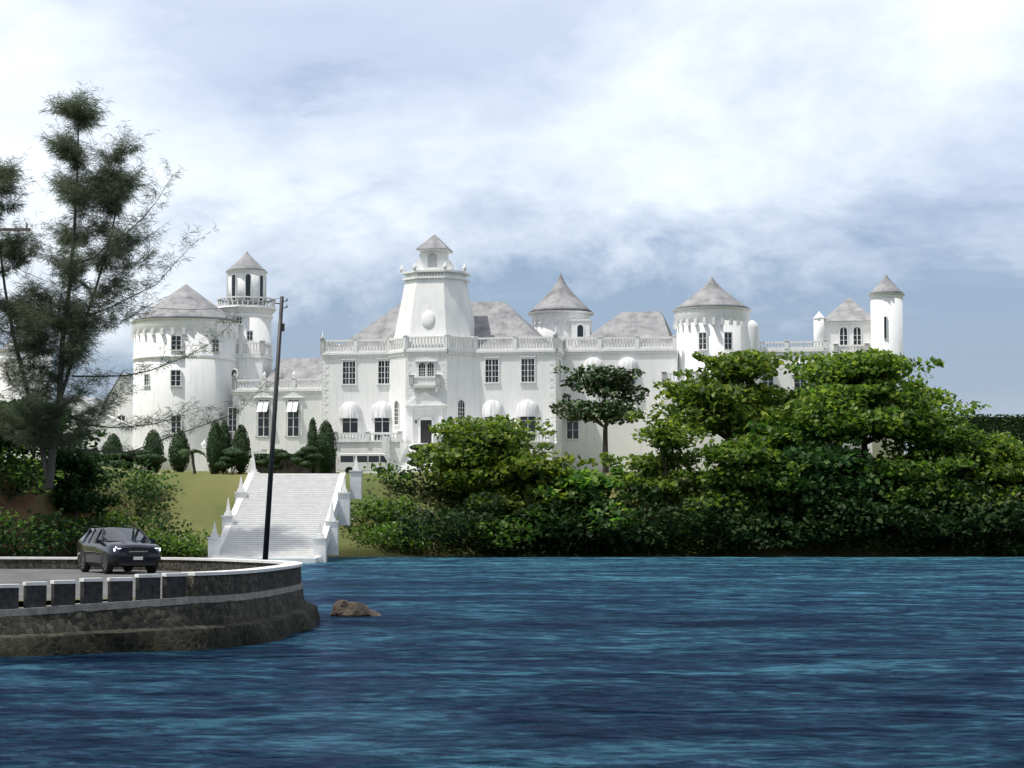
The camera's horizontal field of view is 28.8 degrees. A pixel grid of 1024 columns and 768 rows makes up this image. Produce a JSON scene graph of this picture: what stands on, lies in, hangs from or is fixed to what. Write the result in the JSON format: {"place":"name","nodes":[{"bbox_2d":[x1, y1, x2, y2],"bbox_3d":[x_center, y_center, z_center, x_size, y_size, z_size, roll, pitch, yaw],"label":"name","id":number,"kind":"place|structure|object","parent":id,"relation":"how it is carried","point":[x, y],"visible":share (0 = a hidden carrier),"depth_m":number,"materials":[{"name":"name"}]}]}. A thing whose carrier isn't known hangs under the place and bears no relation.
{"place":"outdoors","nodes":[
{"label":"outdoors","id":0,"kind":"place"},
{"bbox_2d":[0,557,319,656],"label":"quay","id":1,"kind":"structure","parent":0,"point":[178,604],"depth_m":48.78,"materials":[{"name":"stone"},{"name":"concrete"},{"name":"asphalt"}]},
{"bbox_2d":[77,526,160,573],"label":"car","id":2,"kind":"object","parent":1,"relation":"on","point":[107,549],"visible":1,"depth_m":70.35,"materials":[{"name":"black metal"}]},
{"bbox_2d":[0,556,1023,767],"bbox_3d":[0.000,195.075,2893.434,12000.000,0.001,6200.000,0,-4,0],"label":"water","id":3,"kind":"structure","parent":0,"point":[676,662],"depth_m":40.41,"materials":[{"name":"blue liquid"}]},
{"bbox_2d":[330,600,381,616],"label":"rocks","id":4,"kind":"object","parent":3,"relation":"in","point":[343,608],"visible":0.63,"depth_m":64.59,"materials":[{"name":"stone"}]},
{"bbox_2d":[0,457,1023,556],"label":"headland","id":5,"kind":"structure","parent":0,"point":[200,498],"depth_m":162.85,"materials":[{"name":"green plant"}]},
{"bbox_2d":[3,428,202,530],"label":"palm tree","id":6,"kind":"object","parent":5,"relation":"on","point":[75,513],"visible":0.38,"depth_m":154.07,"materials":[{"name":"plant"}]},
{"bbox_2d":[62,449,207,481],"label":"palm fronds","id":7,"kind":"object","parent":6,"relation":"attached to","point":[182,452],"visible":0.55,"depth_m":171.50,"materials":[{"name":"green plant"}]},
{"bbox_2d":[0,398,207,556],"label":"dark foliage","id":8,"kind":"object","parent":5,"relation":"on","point":[71,493],"visible":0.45,"depth_m":151.66,"materials":[{"name":"green plant"}]},
{"bbox_2d":[0,81,286,487],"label":"casuarina","id":9,"kind":"object","parent":5,"relation":"on","point":[106,176],"depth_m":139.18,"materials":[{"name":"green plant"}]},
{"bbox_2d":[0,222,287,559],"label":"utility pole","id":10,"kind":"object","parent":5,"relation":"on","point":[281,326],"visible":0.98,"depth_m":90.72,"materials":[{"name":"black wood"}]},
{"bbox_2d":[0,446,451,556],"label":"bushes","id":11,"kind":"object","parent":5,"relation":"on","point":[180,543],"visible":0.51,"depth_m":159.00,"materials":[{"name":"green plant"}]},
{"bbox_2d":[207,454,362,562],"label":"grand stairs","id":12,"kind":"structure","parent":5,"relation":"on","point":[308,510],"depth_m":146.62,"materials":[{"name":"grey stone"}]},
{"bbox_2d":[338,453,392,473],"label":"van","id":13,"kind":"object","parent":5,"relation":"on","point":[346,461],"visible":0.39,"depth_m":177.22,"materials":[{"name":"white metal"}]},
{"bbox_2d":[0,234,904,473],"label":"castle","id":14,"kind":"structure","parent":5,"relation":"on","point":[436,345],"depth_m":193.69,"materials":[{"name":"paint"}]},
{"bbox_2d":[405,414,557,493],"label":"tree leaves","id":15,"kind":"object","parent":5,"relation":"on","point":[496,439],"visible":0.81,"depth_m":165.19,"materials":[{"name":"green plant"}]},
{"bbox_2d":[467,448,597,527],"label":"tree leaves","id":16,"kind":"object","parent":5,"relation":"on","point":[523,471],"visible":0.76,"depth_m":162.33,"materials":[{"name":"green plant"}]},
{"bbox_2d":[89,417,1023,474],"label":"topiaries","id":17,"kind":"object","parent":5,"relation":"on","point":[289,467],"visible":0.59,"depth_m":181.04,"materials":[{"name":"green plant"}]},
{"bbox_2d":[92,413,1023,473],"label":"topiary leaves","id":18,"kind":"object","parent":17,"relation":"on","point":[261,456],"visible":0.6,"depth_m":179.96,"materials":[{"name":"green plant"}]},
{"bbox_2d":[524,465,661,533],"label":"tree leaves","id":19,"kind":"object","parent":5,"relation":"on","point":[584,478],"visible":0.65,"depth_m":161.52,"materials":[{"name":"green plant"}]},
{"bbox_2d":[599,419,712,505],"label":"tree leaves","id":20,"kind":"object","parent":5,"relation":"on","point":[666,437],"visible":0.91,"depth_m":165.18,"materials":[{"name":"green plant"}]},
{"bbox_2d":[339,460,1023,556],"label":"shore understorey","id":21,"kind":"object","parent":5,"relation":"on","point":[809,523],"visible":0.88,"depth_m":160.07,"materials":[{"name":"green plant"}]},
{"bbox_2d":[362,369,1021,555],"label":"shore trees","id":22,"kind":"object","parent":5,"relation":"on","point":[527,538],"depth_m":163.51,"materials":[{"name":"green plant"}]},
{"bbox_2d":[672,428,809,520],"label":"tree leaves","id":23,"kind":"object","parent":5,"relation":"on","point":[732,459],"visible":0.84,"depth_m":161.95,"materials":[{"name":"green plant"}]},
{"bbox_2d":[722,418,874,500],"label":"tree leaves","id":24,"kind":"object","parent":5,"relation":"on","point":[806,437],"visible":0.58,"depth_m":163.14,"materials":[{"name":"green plant"}]},
{"bbox_2d":[762,438,900,520],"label":"tree leaves","id":25,"kind":"object","parent":5,"relation":"on","point":[835,453],"visible":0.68,"depth_m":161.03,"materials":[{"name":"green plant"}]},
{"bbox_2d":[850,420,1011,510],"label":"tree leaves","id":26,"kind":"object","parent":5,"relation":"on","point":[915,473],"visible":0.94,"depth_m":162.82,"materials":[{"name":"green plant"}]},
{"bbox_2d":[910,429,1023,511],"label":"tree leaves","id":27,"kind":"object","parent":5,"relation":"on","point":[987,450],"visible":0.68,"depth_m":163.86,"materials":[{"name":"green plant"}]},
{"bbox_2d":[980,448,1023,489],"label":"tree leaves","id":28,"kind":"object","parent":5,"relation":"on","point":[1013,482],"visible":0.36,"depth_m":163.99,"materials":[{"name":"green plant"}]},
{"bbox_2d":[0,0,1023,454],"label":"sky","id":29,"kind":"structure","parent":0,"point":[796,156],"materials":[{"name":"white"}]},
{"bbox_2d":[549,363,649,424],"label":"flowering tree leaves","id":30,"kind":"object","parent":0,"point":[617,380],"visible":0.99,"depth_m":179.26,"materials":[{"name":"green plant"}]},
{"bbox_2d":[622,349,805,436],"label":"tree leaves","id":31,"kind":"object","parent":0,"point":[705,397],"visible":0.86,"depth_m":169.28,"materials":[{"name":"green plant"}]},
{"bbox_2d":[732,346,990,443],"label":"tree leaves","id":32,"kind":"object","parent":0,"point":[834,398],"visible":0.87,"depth_m":165.41,"materials":[{"name":"green plant"}]}
]}

